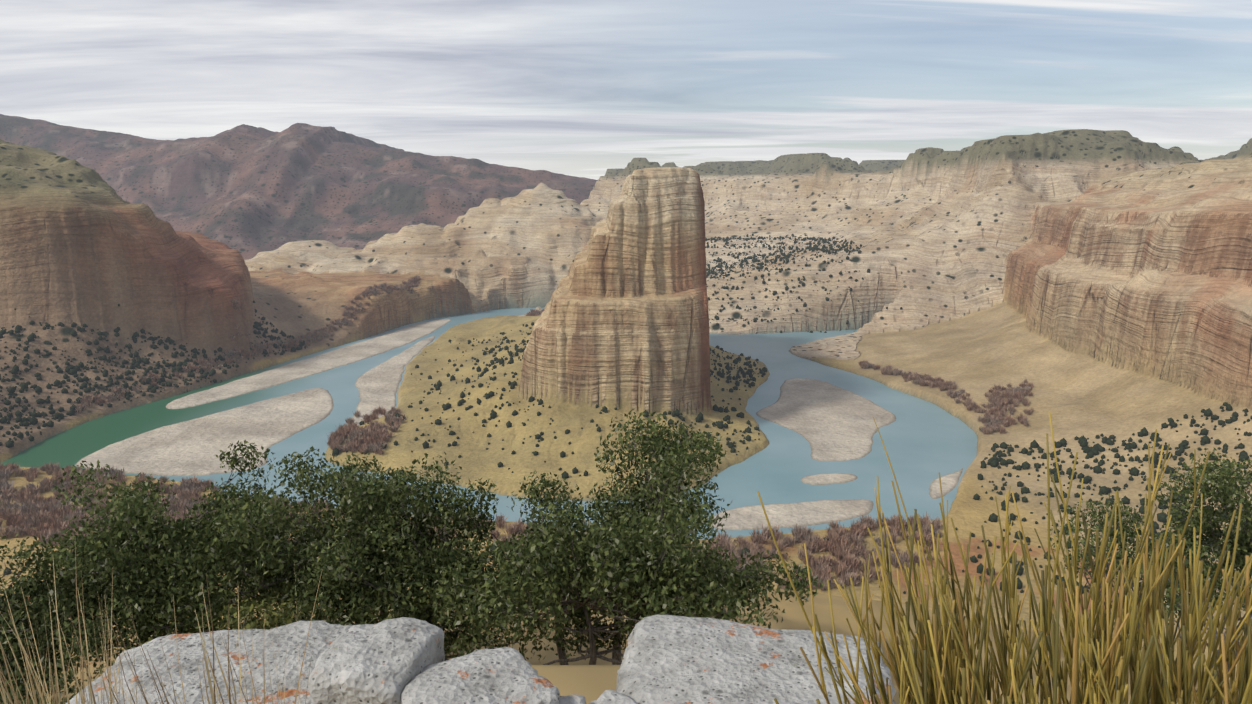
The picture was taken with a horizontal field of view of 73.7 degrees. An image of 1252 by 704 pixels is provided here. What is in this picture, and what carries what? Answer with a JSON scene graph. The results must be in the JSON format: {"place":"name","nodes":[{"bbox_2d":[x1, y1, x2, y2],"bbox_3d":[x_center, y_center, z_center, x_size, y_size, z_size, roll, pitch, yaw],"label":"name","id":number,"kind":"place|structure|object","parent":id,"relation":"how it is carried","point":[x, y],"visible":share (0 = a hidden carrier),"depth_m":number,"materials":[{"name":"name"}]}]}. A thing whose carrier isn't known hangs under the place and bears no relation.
{"place":"outdoors","nodes":[
{"label":"outdoors","id":0,"kind":"place"},
{"bbox_2d":[0,307,977,539],"bbox_3d":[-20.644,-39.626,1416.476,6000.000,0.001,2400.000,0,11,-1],"label":"river water","id":1,"kind":"structure","parent":0,"point":[926,443],"depth_m":760.15,"materials":[{"name":"blue liquid"}]},
{"bbox_2d":[0,114,1251,703],"bbox_3d":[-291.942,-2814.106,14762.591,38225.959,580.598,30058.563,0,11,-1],"label":"canyon terrain","id":2,"kind":"structure","parent":0,"point":[1090,284],"depth_m":966.50,"materials":[{"name":"beige stone"}]},
{"bbox_2d":[0,544,205,703],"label":"dry grass tuft","id":3,"kind":"object","parent":2,"relation":"on","point":[40,694],"visible":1,"depth_m":2.28,"materials":[{"name":"beige plant"}]},
{"bbox_2d":[0,460,256,703],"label":"bush","id":4,"kind":"object","parent":2,"relation":"on","point":[95,558],"visible":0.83,"depth_m":13.64,"materials":[{"name":"green plant"}]},
{"bbox_2d":[69,593,306,699],"bbox_3d":[-5.802,5.494,12.157,4.199,3.638,4.163,-4,11,-20],"label":"oak shrub","id":5,"kind":"object","parent":2,"relation":"on","point":[270,619],"visible":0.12,"depth_m":12.45,"materials":[{"name":"green plant"}]},
{"bbox_2d":[66,440,329,688],"bbox_3d":[-8.051,4.755,16.215,4.993,5.383,6.286,-6,12,-30],"label":"bush","id":6,"kind":"object","parent":2,"relation":"on","point":[235,460],"visible":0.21,"depth_m":15.76,"materials":[{"name":"green plant"}]},
{"bbox_2d":[85,564,321,703],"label":"dry grass tuft","id":7,"kind":"object","parent":2,"relation":"on","point":[213,696],"visible":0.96,"depth_m":2.34,"materials":[{"name":"beige plant"}]},
{"bbox_2d":[66,620,352,703],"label":"boulder","id":8,"kind":"object","parent":2,"relation":"on","point":[190,651],"visible":0.56,"depth_m":4.92,"materials":[{"name":"stone"}]},
{"bbox_2d":[162,446,551,660],"bbox_3d":[-4.523,4.498,14.655,7.137,5.534,5.201,10,14,42],"label":"bush","id":9,"kind":"object","parent":2,"relation":"on","point":[362,565],"visible":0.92,"depth_m":14.18,"materials":[{"name":"green plant"}]},
{"bbox_2d":[308,617,444,703],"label":"tall boulder","id":10,"kind":"object","parent":2,"relation":"on","point":[385,661],"visible":0.9,"depth_m":4.56,"materials":[{"name":"stone"}]},
{"bbox_2d":[401,647,559,703],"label":"boulder","id":11,"kind":"object","parent":2,"relation":"on","point":[505,675],"visible":0.94,"depth_m":4.45,"materials":[{"name":"stone"}]},
{"bbox_2d":[0,275,1035,590],"bbox_3d":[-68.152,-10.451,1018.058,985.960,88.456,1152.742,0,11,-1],"label":"riverside shrubs","id":12,"kind":"object","parent":2,"relation":"on","point":[40,513],"visible":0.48,"depth_m":603.46,"materials":[{"name":"brown plant"}]},
{"bbox_2d":[559,694,585,703],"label":"boulder","id":13,"kind":"object","parent":2,"relation":"on","point":[575,699],"visible":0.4,"depth_m":4.49,"materials":[{"name":"stone"}]},
{"bbox_2d":[387,409,823,664],"bbox_3d":[-0.443,4.055,14.526,7.027,5.852,7.022,0,11,-1],"label":"bush","id":14,"kind":"object","parent":2,"relation":"on","point":[622,558],"visible":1,"depth_m":12.73,"materials":[{"name":"green plant"}]},
{"bbox_2d":[589,689,636,703],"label":"boulder","id":15,"kind":"object","parent":2,"relation":"on","point":[609,696],"visible":1,"depth_m":4.60,"materials":[{"name":"stone"}]},
{"bbox_2d":[0,234,1251,610],"bbox_3d":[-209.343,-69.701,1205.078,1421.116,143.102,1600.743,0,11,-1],"label":"shrubs","id":16,"kind":"object","parent":2,"relation":"on","point":[992,462],"visible":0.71,"depth_m":810.08,"materials":[{"name":"green plant"}]},
{"bbox_2d":[616,615,895,703],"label":"boulder","id":17,"kind":"object","parent":2,"relation":"on","point":[670,659],"visible":0.79,"depth_m":4.98,"materials":[{"name":"stone"}]},
{"bbox_2d":[918,676,1038,703],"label":"mormon tea bush","id":18,"kind":"object","parent":2,"relation":"on","point":[1036,680],"visible":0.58,"depth_m":1.53,"materials":[{"name":"green plant"}]},
{"bbox_2d":[757,411,1251,703],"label":"dry grass tuft","id":19,"kind":"object","parent":2,"relation":"on","point":[965,680],"visible":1,"depth_m":1.69,"materials":[{"name":"yellow plant"}]},
{"bbox_2d":[1047,448,1251,699],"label":"bush","id":20,"kind":"object","parent":2,"relation":"on","point":[1224,480],"visible":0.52,"depth_m":17.50,"materials":[{"name":"green plant"}]},
{"bbox_2d":[0,0,1251,179],"label":"sky","id":21,"kind":"structure","parent":0,"point":[577,88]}
]}

